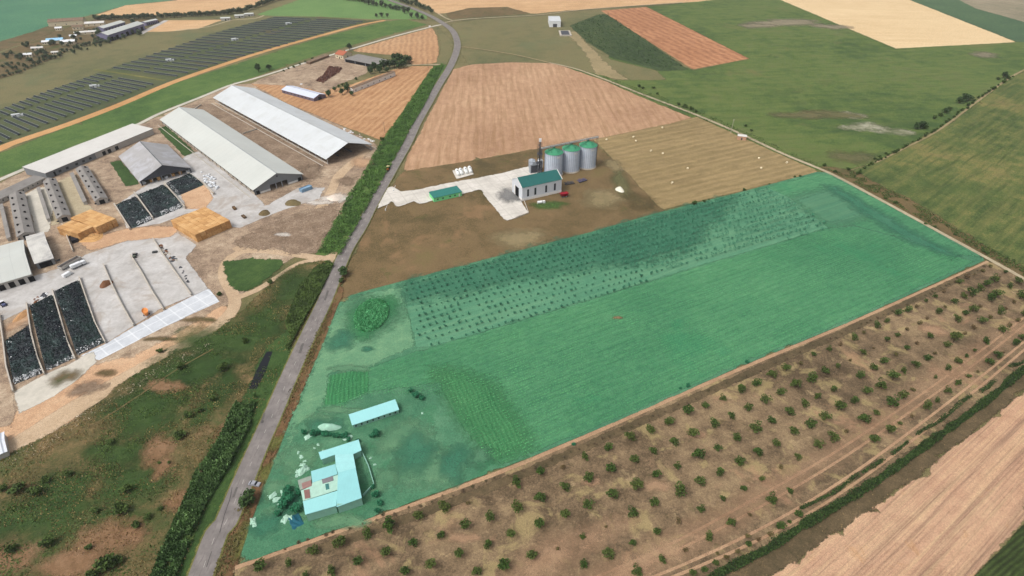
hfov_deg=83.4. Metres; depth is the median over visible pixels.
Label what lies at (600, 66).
dirt strip
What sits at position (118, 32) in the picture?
warehouse
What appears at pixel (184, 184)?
silage heap
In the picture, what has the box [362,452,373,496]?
courtyard wall
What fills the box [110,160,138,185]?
grass plot
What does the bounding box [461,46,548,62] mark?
dirt track
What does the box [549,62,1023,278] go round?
dirt track
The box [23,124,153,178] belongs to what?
milking hall
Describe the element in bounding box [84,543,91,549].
bush
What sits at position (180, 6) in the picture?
stubble field
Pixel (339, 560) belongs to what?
dry grass patch
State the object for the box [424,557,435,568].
orchard tree
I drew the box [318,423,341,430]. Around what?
tarped heap
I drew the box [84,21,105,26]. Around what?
village house
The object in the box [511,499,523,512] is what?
orchard tree
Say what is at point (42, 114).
solar panel row
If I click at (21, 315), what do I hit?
straw heap
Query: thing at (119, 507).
bush
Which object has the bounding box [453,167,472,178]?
tank slab
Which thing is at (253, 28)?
solar panel row
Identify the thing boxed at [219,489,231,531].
road patch
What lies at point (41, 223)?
pavement
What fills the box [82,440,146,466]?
green scrub patch
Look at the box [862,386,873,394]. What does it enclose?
orchard tree
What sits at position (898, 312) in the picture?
orchard tree
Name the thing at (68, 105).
solar panel row
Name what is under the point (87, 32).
village house
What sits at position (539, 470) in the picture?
orchard tree
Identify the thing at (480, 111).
stubble field
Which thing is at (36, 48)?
village house
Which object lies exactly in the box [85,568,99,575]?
bush
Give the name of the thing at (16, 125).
solar panel row
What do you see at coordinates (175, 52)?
solar panel row
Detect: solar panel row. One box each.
[0,124,19,134]
[0,132,9,138]
[3,119,28,130]
[12,116,38,126]
[19,101,32,105]
[21,112,47,123]
[26,98,39,102]
[28,109,56,119]
[32,95,46,99]
[36,106,65,116]
[44,103,74,112]
[47,90,61,94]
[51,100,82,109]
[54,87,69,91]
[59,97,91,106]
[67,95,100,103]
[69,82,84,86]
[74,92,107,100]
[82,89,115,97]
[90,87,123,95]
[98,84,131,92]
[104,82,138,89]
[111,80,145,86]
[113,67,139,71]
[117,77,152,84]
[122,64,149,67]
[131,61,158,65]
[139,58,167,62]
[144,71,177,75]
[146,55,176,59]
[153,53,183,56]
[153,68,187,72]
[160,50,192,53]
[163,65,197,69]
[168,48,199,51]
[172,62,207,66]
[175,45,208,48]
[180,59,217,63]
[183,43,215,46]
[188,56,226,60]
[189,41,223,44]
[196,39,230,42]
[197,54,236,58]
[202,36,237,39]
[205,51,244,55]
[209,34,244,37]
[213,49,253,52]
[215,32,251,35]
[220,46,262,50]
[222,31,258,33]
[228,29,265,31]
[229,44,271,48]
[235,27,271,29]
[236,42,279,45]
[242,25,278,27]
[243,40,287,43]
[248,23,285,25]
[250,37,295,41]
[254,22,291,24]
[258,35,302,38]
[261,20,297,22]
[264,33,309,36]
[267,18,304,20]
[271,31,316,34]
[273,17,309,19]
[278,29,323,32]
[284,27,329,30]
[291,26,336,28]
[297,24,343,26]
[304,22,349,25]
[310,20,355,23]
[316,19,362,21]
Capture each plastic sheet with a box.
[250,517,255,524]
[267,491,276,499]
[272,497,280,502]
[280,514,288,523]
[288,513,303,529]
[297,465,309,475]
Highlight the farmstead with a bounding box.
[298,440,362,520]
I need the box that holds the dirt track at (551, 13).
[445,2,682,22]
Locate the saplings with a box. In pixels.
[463,186,824,270]
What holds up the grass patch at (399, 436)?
on the green plot at (439, 414)
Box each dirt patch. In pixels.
[69,381,109,395]
[362,346,372,351]
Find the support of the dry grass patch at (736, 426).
on the orchard ground at (529, 535)
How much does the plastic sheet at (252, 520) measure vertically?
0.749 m
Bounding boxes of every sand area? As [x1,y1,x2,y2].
[0,306,236,440]
[81,226,176,250]
[180,185,212,208]
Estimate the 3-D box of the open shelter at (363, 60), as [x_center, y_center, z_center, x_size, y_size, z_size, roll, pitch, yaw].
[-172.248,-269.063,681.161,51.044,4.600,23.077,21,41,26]
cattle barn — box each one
[158,107,302,196]
[211,85,375,165]
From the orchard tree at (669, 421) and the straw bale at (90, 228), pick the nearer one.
the orchard tree at (669, 421)
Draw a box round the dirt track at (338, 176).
[232,149,369,251]
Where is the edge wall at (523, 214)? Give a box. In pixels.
[515,200,528,218]
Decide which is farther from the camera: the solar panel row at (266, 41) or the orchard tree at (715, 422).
the solar panel row at (266, 41)
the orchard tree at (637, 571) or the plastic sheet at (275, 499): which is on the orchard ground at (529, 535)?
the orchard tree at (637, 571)
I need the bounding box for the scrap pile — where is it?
[316,65,340,82]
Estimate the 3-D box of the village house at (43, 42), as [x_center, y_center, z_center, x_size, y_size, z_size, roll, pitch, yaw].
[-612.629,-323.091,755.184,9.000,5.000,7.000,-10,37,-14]
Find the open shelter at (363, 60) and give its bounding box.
[344,54,386,66]
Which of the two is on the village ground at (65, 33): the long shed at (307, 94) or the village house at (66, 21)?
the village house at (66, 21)
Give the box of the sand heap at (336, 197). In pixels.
[327,194,342,200]
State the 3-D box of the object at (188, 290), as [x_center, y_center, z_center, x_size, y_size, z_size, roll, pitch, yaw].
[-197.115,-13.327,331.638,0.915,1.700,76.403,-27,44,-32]
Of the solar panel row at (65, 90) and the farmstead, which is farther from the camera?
the solar panel row at (65, 90)
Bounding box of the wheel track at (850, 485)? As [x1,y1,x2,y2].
[671,349,1023,575]
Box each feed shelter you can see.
[0,203,11,241]
[37,186,50,221]
[69,172,87,204]
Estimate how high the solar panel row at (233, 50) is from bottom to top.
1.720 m
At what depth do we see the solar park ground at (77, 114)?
641.18 m
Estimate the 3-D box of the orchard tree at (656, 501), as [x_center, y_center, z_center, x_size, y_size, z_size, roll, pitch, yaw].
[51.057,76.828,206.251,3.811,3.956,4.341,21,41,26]
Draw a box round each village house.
[22,53,33,57]
[30,46,44,50]
[41,40,48,44]
[45,37,64,43]
[47,17,85,26]
[54,26,62,30]
[60,39,76,44]
[71,25,84,29]
[73,30,95,34]
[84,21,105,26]
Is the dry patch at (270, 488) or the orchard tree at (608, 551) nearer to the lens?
the orchard tree at (608, 551)
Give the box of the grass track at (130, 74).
[93,69,164,80]
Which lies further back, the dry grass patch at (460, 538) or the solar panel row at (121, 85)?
the solar panel row at (121, 85)
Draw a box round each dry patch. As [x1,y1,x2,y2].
[263,481,291,499]
[278,445,318,474]
[319,406,361,412]
[373,467,396,491]
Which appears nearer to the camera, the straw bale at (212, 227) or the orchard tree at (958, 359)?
the orchard tree at (958, 359)
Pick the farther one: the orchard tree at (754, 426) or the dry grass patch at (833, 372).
the dry grass patch at (833, 372)
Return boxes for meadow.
[0,19,426,176]
[258,0,427,18]
[853,72,1023,265]
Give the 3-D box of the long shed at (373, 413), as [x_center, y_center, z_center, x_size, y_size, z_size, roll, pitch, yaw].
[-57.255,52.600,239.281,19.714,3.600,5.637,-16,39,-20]
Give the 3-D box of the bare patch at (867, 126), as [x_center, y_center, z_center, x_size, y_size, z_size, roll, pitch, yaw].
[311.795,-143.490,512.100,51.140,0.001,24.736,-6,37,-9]
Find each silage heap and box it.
[5,325,42,383]
[30,295,73,369]
[55,280,104,354]
[116,196,152,227]
[138,184,182,217]
[166,173,202,194]
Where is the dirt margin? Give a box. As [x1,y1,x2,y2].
[0,313,17,426]
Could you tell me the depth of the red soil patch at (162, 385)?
254.22 m
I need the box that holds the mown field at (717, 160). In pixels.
[593,117,816,209]
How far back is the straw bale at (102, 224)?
361.08 m
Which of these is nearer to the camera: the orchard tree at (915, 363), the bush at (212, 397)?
the bush at (212, 397)
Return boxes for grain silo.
[544,147,563,175]
[562,143,580,173]
[579,140,596,169]
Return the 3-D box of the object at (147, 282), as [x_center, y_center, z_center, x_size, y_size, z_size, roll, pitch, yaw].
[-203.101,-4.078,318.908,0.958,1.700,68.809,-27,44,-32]
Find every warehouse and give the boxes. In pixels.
[95,20,125,31]
[96,21,145,40]
[142,19,158,25]
[548,16,560,26]
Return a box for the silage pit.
[559,30,571,35]
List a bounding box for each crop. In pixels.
[322,226,973,463]
[324,367,368,404]
[433,368,528,457]
[762,174,976,256]
[911,0,1023,41]
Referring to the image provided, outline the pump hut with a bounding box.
[737,134,746,140]
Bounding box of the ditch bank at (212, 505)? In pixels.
[166,330,291,575]
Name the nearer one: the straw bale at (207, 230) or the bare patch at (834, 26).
the straw bale at (207, 230)
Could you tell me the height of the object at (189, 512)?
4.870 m
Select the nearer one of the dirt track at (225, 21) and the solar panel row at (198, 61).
the solar panel row at (198, 61)
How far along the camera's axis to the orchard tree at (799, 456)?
221.82 m
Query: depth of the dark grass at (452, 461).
221.34 m
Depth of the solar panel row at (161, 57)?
698.43 m
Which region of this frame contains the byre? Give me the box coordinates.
[0,175,44,203]
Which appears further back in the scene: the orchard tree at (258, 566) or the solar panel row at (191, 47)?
the solar panel row at (191, 47)
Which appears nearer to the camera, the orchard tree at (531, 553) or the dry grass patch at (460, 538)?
the orchard tree at (531, 553)
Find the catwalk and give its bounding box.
[540,135,598,171]
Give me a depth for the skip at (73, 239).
352.75 m
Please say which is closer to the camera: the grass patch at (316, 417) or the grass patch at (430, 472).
the grass patch at (430, 472)
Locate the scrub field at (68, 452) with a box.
[0,260,324,575]
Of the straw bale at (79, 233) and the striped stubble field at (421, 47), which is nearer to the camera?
the straw bale at (79, 233)
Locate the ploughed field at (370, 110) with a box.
[250,66,432,139]
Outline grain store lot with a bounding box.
[342,140,664,297]
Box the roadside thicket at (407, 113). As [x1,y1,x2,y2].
[317,63,442,254]
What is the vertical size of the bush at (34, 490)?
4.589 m
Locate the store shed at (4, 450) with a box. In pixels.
[0,432,9,459]
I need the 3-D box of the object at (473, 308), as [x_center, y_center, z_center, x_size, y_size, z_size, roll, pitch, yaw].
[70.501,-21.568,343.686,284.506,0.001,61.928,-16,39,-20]
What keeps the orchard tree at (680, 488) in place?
on the orchard ground at (529, 535)
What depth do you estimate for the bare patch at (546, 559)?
191.41 m
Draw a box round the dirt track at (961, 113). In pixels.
[874,69,1023,162]
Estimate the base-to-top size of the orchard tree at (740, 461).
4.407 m
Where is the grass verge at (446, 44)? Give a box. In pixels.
[435,28,453,65]
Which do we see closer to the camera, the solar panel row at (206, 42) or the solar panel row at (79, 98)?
the solar panel row at (79, 98)
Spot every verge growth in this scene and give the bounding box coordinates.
[603,76,815,165]
[823,168,1023,274]
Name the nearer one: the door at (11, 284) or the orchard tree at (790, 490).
the orchard tree at (790, 490)
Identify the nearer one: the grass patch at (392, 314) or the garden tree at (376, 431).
the garden tree at (376, 431)
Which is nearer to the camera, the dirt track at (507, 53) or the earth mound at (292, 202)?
the earth mound at (292, 202)
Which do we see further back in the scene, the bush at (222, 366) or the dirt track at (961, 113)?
the dirt track at (961, 113)
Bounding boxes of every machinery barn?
[0,240,35,290]
[26,232,59,268]
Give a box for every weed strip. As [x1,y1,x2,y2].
[319,268,981,553]
[719,364,1023,575]
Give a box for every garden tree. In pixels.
[274,510,280,515]
[277,498,287,509]
[281,490,293,502]
[282,484,292,493]
[289,502,302,512]
[295,487,300,495]
[310,428,316,436]
[371,490,379,497]
[372,428,379,435]
[376,500,383,505]
[411,391,419,397]
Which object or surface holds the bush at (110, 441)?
on the scrub field at (68, 452)
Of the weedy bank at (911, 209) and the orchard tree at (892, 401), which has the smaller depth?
the orchard tree at (892, 401)
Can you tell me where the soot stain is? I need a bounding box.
[499,189,520,201]
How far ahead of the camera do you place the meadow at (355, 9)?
939.23 m
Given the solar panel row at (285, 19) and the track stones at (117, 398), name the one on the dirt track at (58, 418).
the track stones at (117, 398)
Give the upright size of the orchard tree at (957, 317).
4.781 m
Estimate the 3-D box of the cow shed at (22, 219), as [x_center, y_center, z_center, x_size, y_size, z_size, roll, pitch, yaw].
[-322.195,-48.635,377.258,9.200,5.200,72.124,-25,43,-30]
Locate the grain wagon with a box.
[560,191,568,197]
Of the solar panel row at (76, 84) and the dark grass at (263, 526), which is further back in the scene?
the solar panel row at (76, 84)
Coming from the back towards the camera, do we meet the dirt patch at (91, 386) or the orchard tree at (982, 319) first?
the orchard tree at (982, 319)
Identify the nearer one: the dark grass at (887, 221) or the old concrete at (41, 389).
the old concrete at (41, 389)
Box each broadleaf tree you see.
[237,488,255,507]
[254,63,260,70]
[338,266,347,274]
[343,83,349,91]
[366,66,372,73]
[370,62,376,69]
[376,64,382,72]
[379,58,386,67]
[386,59,392,67]
[391,58,398,66]
[395,52,403,60]
[399,59,406,66]
[402,54,409,61]
[915,121,928,127]
[956,96,965,102]
[962,93,969,99]
[1002,71,1009,76]
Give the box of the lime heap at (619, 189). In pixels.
[615,186,623,192]
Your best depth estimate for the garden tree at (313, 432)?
231.16 m
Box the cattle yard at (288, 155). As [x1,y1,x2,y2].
[196,104,325,172]
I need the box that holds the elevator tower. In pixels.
[536,138,542,172]
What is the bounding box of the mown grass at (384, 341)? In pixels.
[268,286,414,479]
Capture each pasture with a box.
[0,7,260,108]
[609,0,1023,169]
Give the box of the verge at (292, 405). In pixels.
[215,266,348,575]
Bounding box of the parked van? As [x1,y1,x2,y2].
[61,271,72,277]
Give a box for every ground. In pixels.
[0,0,1023,575]
[0,16,376,144]
[0,19,164,78]
[232,202,340,255]
[233,262,1023,575]
[301,165,321,181]
[338,177,356,184]
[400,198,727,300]
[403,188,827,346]
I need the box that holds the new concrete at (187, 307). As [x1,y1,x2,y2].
[82,289,218,359]
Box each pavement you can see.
[0,232,207,342]
[26,187,52,232]
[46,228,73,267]
[121,152,324,227]
[320,249,338,262]
[378,167,540,219]
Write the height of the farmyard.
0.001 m
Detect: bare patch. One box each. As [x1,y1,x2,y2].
[493,231,544,247]
[515,520,619,575]
[581,325,1023,575]
[586,189,624,207]
[604,159,622,171]
[742,24,774,27]
[750,19,814,24]
[814,24,848,28]
[839,122,886,131]
[844,111,865,118]
[876,128,914,134]
[974,52,992,56]
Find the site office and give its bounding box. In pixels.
[429,186,461,201]
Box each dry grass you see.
[792,190,868,224]
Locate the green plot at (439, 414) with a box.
[241,172,983,562]
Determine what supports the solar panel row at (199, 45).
on the solar park ground at (77, 114)
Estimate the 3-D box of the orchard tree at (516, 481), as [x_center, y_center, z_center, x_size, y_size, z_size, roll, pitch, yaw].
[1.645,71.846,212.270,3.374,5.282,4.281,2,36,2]
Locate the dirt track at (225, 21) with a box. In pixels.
[176,15,264,30]
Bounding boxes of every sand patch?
[6,312,31,329]
[353,158,371,166]
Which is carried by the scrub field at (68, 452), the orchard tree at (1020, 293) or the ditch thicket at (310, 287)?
the ditch thicket at (310, 287)
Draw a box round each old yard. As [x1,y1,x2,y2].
[51,175,93,224]
[251,55,367,92]
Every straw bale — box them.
[75,231,83,236]
[80,228,88,234]
[85,225,93,231]
[93,224,101,230]
[98,222,106,228]
[103,220,111,225]
[108,217,116,223]
[192,231,200,238]
[198,229,205,235]
[203,227,210,233]
[208,225,215,231]
[213,223,220,229]
[218,221,225,227]
[223,219,230,225]
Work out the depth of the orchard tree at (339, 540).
192.14 m
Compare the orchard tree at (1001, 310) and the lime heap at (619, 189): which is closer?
the orchard tree at (1001, 310)
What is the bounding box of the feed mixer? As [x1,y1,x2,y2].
[141,308,149,316]
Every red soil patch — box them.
[0,543,38,574]
[36,551,102,575]
[72,516,132,552]
[119,525,143,541]
[143,380,184,392]
[144,437,176,464]
[153,458,170,479]
[164,493,184,508]
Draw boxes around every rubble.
[246,167,365,252]
[275,233,289,235]
[307,200,332,203]
[321,195,347,201]
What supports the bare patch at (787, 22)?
on the pasture at (784, 69)
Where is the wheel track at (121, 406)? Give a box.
[31,349,212,455]
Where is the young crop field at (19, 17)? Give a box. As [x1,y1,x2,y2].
[0,0,170,41]
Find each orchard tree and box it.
[253,557,266,572]
[285,557,290,567]
[305,544,318,554]
[327,564,335,575]
[331,535,345,547]
[352,555,362,565]
[362,525,372,539]
[380,545,390,556]
[382,515,394,533]
[399,566,410,574]
[407,537,417,546]
[412,511,423,519]
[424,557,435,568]
[437,531,444,538]
[438,500,450,513]
[454,547,463,557]
[459,518,471,528]
[471,566,481,575]
[483,539,491,548]
[485,509,494,521]
[497,558,509,570]
[505,529,515,536]
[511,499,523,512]
[512,475,520,488]
[526,549,537,558]
[533,492,545,501]
[534,517,543,528]
[536,466,544,474]
[559,482,569,491]
[560,508,570,517]
[580,558,587,568]
[582,451,588,460]
[582,498,594,509]
[583,471,593,482]
[601,546,614,559]
[604,442,612,450]
[605,488,618,498]
[606,462,616,471]
[624,431,636,440]
[628,505,638,517]
[629,454,638,462]
[630,477,643,489]
[631,562,642,575]
[645,424,655,433]
[648,447,656,454]
[649,497,659,505]
[651,469,661,477]
[653,527,661,534]
[658,554,665,563]
[664,416,674,424]
[668,437,678,446]
[673,461,681,468]
[675,481,686,496]
[682,404,693,414]
[686,428,699,436]
[689,568,697,575]
[691,448,705,458]
[694,476,705,485]
[696,504,704,512]
[701,401,709,408]
[701,567,708,571]
[705,530,712,541]
[710,417,719,427]
[713,443,722,450]
[716,467,723,475]
[719,393,726,400]
[726,517,736,525]
[728,412,734,419]
[733,432,741,440]
[734,455,745,465]
[738,384,745,392]
[744,402,753,410]
[745,541,751,546]
[749,420,762,432]
[752,378,762,385]
[753,447,762,455]
[760,394,772,403]
[765,491,777,504]
[766,369,777,377]
[767,415,776,422]
[772,438,780,446]
[776,388,787,394]
[776,521,787,528]
[781,363,791,369]
[784,406,795,414]
[786,487,793,494]
[789,426,799,434]
[790,378,801,387]
[794,453,802,460]
[794,509,802,517]
[801,398,809,407]
[804,417,817,428]
[806,371,817,382]
[813,439,825,448]
[814,392,821,398]
[818,411,832,419]
[820,366,829,372]
[827,430,840,442]
[835,400,847,409]
[850,396,859,402]
[852,332,858,340]
[856,370,865,378]
[857,413,871,422]
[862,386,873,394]
[869,434,880,442]
[870,363,877,369]
[873,409,880,414]
[874,320,881,327]
[875,377,887,388]
[879,357,890,363]
[885,394,901,406]
[886,369,900,379]
[886,424,895,432]
[894,309,904,314]
[898,390,909,397]
[904,305,912,311]
[911,360,921,367]
[923,354,932,359]
[923,399,932,409]
[936,308,942,313]
[943,341,952,346]
[944,385,951,392]
[945,363,951,370]
[949,330,963,341]
[951,298,959,303]
[953,314,961,322]
[954,356,962,362]
[967,286,978,295]
[969,304,979,311]
[977,316,988,322]
[978,283,985,290]
[983,280,993,285]
[983,336,989,344]
[985,358,994,364]
[987,293,996,300]
[989,273,999,281]
[992,289,1005,295]
[993,350,1003,357]
[998,305,1005,314]
[998,325,1010,331]
[1013,339,1020,345]
[1015,276,1023,283]
[1016,290,1023,298]
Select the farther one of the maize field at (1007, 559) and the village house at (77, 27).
the village house at (77, 27)
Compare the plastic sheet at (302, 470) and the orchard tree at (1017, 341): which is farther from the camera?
the orchard tree at (1017, 341)
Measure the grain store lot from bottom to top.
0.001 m
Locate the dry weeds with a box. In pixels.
[731,380,1019,575]
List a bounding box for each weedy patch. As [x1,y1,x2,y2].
[52,371,78,383]
[96,370,115,375]
[144,337,173,340]
[183,317,215,321]
[771,112,823,118]
[806,110,862,117]
[832,152,873,162]
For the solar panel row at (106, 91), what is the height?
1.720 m
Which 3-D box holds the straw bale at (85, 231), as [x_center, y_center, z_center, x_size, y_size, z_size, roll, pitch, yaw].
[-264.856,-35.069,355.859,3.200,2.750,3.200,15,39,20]
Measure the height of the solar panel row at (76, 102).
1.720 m
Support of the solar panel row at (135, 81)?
on the solar park ground at (77, 114)
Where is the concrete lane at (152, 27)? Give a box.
[141,20,167,33]
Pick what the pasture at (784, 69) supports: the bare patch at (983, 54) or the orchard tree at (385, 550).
the bare patch at (983, 54)
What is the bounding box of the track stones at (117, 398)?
[5,344,206,464]
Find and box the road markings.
[204,3,435,564]
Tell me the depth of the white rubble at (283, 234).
360.66 m
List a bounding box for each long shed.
[281,85,325,101]
[349,70,395,92]
[349,399,398,427]
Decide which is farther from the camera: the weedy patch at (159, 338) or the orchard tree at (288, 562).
the weedy patch at (159, 338)
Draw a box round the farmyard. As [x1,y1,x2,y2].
[0,84,378,434]
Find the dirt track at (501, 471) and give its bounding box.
[235,261,987,569]
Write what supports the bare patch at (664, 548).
on the orchard ground at (529, 535)
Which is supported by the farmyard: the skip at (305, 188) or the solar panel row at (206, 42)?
the skip at (305, 188)
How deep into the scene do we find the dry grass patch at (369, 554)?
191.67 m
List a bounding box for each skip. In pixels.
[69,236,78,243]
[299,185,312,192]
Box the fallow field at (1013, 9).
[960,0,1023,21]
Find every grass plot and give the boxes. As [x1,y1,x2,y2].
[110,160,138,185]
[158,126,193,155]
[222,257,283,291]
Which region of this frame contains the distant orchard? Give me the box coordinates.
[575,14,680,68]
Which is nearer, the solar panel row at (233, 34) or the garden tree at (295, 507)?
the garden tree at (295, 507)
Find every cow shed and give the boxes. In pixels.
[9,191,34,240]
[43,178,70,222]
[75,165,109,204]
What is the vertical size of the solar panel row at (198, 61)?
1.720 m
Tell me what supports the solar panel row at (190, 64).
on the solar park ground at (77, 114)
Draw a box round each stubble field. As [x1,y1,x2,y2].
[97,0,259,15]
[148,20,220,31]
[354,28,438,64]
[404,62,690,170]
[417,0,707,13]
[773,394,1023,575]
[782,0,1014,47]
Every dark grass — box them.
[250,514,281,534]
[279,493,303,515]
[309,419,342,430]
[397,433,437,470]
[440,446,469,482]
[827,186,951,255]
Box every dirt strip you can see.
[0,20,385,150]
[570,31,627,79]
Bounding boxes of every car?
[0,300,6,307]
[248,480,260,486]
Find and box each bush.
[0,483,7,491]
[4,544,16,553]
[5,481,25,493]
[26,485,40,495]
[37,533,54,547]
[40,475,49,482]
[64,470,72,476]
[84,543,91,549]
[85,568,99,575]
[89,506,99,512]
[92,552,115,571]
[107,438,114,444]
[111,501,127,514]
[113,554,122,563]
[118,483,133,492]
[131,520,139,527]
[143,512,151,519]
[174,430,185,440]
[175,362,184,368]
[183,410,192,417]
[208,395,215,400]
[216,362,227,370]
[241,337,247,342]
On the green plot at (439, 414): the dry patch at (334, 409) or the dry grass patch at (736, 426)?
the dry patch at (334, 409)
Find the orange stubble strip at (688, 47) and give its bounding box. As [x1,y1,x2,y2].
[602,7,748,68]
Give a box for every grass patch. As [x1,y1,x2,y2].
[234,522,249,557]
[258,465,270,480]
[266,506,306,519]
[270,436,282,450]
[307,413,332,424]
[314,514,367,527]
[326,330,352,349]
[331,555,351,566]
[344,296,399,338]
[357,547,390,560]
[376,418,435,458]
[393,446,458,486]
[449,534,478,542]
[467,496,494,504]
[469,448,489,467]
[534,202,563,208]
[583,478,598,485]
[612,171,630,197]
[629,192,653,208]
[643,481,668,490]
[688,431,705,437]
[724,421,748,431]
[819,368,846,375]
[919,325,948,335]
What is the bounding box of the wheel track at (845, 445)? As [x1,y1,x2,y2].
[597,317,1023,575]
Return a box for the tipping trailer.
[57,256,81,269]
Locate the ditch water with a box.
[249,351,272,388]
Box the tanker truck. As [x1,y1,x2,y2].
[69,260,85,269]
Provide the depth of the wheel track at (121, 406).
244.01 m
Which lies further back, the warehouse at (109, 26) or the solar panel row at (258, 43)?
the warehouse at (109, 26)
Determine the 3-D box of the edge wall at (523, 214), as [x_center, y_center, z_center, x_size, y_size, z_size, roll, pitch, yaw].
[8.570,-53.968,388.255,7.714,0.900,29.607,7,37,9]
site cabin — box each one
[220,17,230,20]
[234,14,244,17]
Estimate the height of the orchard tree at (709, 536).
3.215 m
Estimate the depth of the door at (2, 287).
311.73 m
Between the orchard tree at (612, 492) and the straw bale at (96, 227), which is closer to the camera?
the orchard tree at (612, 492)
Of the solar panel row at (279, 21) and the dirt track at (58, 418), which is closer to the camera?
the dirt track at (58, 418)
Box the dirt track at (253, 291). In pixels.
[234,257,319,299]
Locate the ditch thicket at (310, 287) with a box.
[285,260,333,349]
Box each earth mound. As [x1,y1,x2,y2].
[259,210,269,215]
[285,199,300,205]
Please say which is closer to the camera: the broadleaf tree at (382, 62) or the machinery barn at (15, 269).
the machinery barn at (15, 269)
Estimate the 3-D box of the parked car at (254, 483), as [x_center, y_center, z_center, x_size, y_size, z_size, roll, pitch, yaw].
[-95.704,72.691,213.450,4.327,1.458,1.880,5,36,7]
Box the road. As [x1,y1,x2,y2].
[188,0,460,575]
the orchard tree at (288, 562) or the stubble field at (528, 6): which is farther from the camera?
the stubble field at (528, 6)
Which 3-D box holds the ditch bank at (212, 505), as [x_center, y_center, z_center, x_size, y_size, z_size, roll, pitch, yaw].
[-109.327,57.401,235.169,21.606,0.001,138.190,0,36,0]
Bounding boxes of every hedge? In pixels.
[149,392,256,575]
[706,365,1023,575]
[799,360,1023,508]
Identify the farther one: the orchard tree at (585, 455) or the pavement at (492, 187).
the pavement at (492, 187)
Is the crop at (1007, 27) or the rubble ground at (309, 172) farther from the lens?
the crop at (1007, 27)
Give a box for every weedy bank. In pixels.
[564,66,820,171]
[819,166,1023,276]
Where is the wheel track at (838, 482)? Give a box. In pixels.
[652,340,1023,575]
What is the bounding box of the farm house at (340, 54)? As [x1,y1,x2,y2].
[335,50,351,58]
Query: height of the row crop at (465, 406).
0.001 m
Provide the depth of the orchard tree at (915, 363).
263.01 m
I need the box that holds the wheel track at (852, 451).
[684,324,1023,546]
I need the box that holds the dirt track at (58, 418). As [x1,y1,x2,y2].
[8,248,323,452]
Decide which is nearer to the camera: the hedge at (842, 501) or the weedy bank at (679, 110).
the hedge at (842, 501)
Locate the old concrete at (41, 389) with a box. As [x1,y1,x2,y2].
[14,352,95,412]
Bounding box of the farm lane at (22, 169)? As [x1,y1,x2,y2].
[0,24,440,180]
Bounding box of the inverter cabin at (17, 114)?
[11,113,23,116]
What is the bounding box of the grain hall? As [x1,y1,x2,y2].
[512,169,561,200]
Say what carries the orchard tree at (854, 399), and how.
on the orchard ground at (529, 535)
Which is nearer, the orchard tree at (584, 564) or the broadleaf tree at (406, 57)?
the orchard tree at (584, 564)
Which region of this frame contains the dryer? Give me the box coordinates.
[529,161,536,172]
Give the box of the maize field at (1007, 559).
[975,525,1023,575]
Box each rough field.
[0,26,55,50]
[447,7,526,18]
[451,11,665,79]
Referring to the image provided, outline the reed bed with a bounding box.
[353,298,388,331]
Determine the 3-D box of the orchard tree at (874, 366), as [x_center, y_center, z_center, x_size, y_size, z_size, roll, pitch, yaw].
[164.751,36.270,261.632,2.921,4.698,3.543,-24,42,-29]
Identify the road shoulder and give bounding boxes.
[186,1,460,575]
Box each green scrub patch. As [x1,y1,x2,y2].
[0,495,84,539]
[38,471,93,506]
[82,390,184,438]
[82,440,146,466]
[84,511,143,529]
[96,462,173,504]
[135,348,206,403]
[173,323,280,360]
[181,353,238,383]
[189,370,241,425]
[238,303,285,334]
[271,267,318,304]
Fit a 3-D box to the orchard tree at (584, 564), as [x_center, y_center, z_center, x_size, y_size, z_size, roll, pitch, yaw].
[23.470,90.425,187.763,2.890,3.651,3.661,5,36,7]
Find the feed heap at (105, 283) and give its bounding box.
[100,280,112,287]
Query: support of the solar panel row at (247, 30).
on the solar park ground at (77, 114)
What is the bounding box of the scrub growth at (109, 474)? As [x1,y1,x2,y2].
[0,264,333,575]
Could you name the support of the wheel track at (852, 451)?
on the orchard ground at (529, 535)
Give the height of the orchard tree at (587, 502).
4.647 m
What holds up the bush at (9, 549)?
on the scrub field at (68, 452)
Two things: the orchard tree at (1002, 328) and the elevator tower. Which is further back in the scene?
the elevator tower
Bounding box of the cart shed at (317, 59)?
[306,54,328,63]
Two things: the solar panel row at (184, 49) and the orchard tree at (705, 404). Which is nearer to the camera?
the orchard tree at (705, 404)
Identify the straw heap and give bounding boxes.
[12,309,30,322]
[79,233,102,241]
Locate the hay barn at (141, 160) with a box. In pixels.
[119,141,191,185]
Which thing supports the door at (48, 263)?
in the machinery barn at (40, 250)
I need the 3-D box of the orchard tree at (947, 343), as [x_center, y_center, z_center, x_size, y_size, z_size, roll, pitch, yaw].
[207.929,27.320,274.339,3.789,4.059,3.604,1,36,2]
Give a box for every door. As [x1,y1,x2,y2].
[0,284,6,290]
[8,281,16,287]
[18,279,25,284]
[27,276,35,281]
[39,260,52,267]
[515,185,518,196]
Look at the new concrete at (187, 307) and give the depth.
291.02 m
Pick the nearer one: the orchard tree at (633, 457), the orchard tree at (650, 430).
the orchard tree at (633, 457)

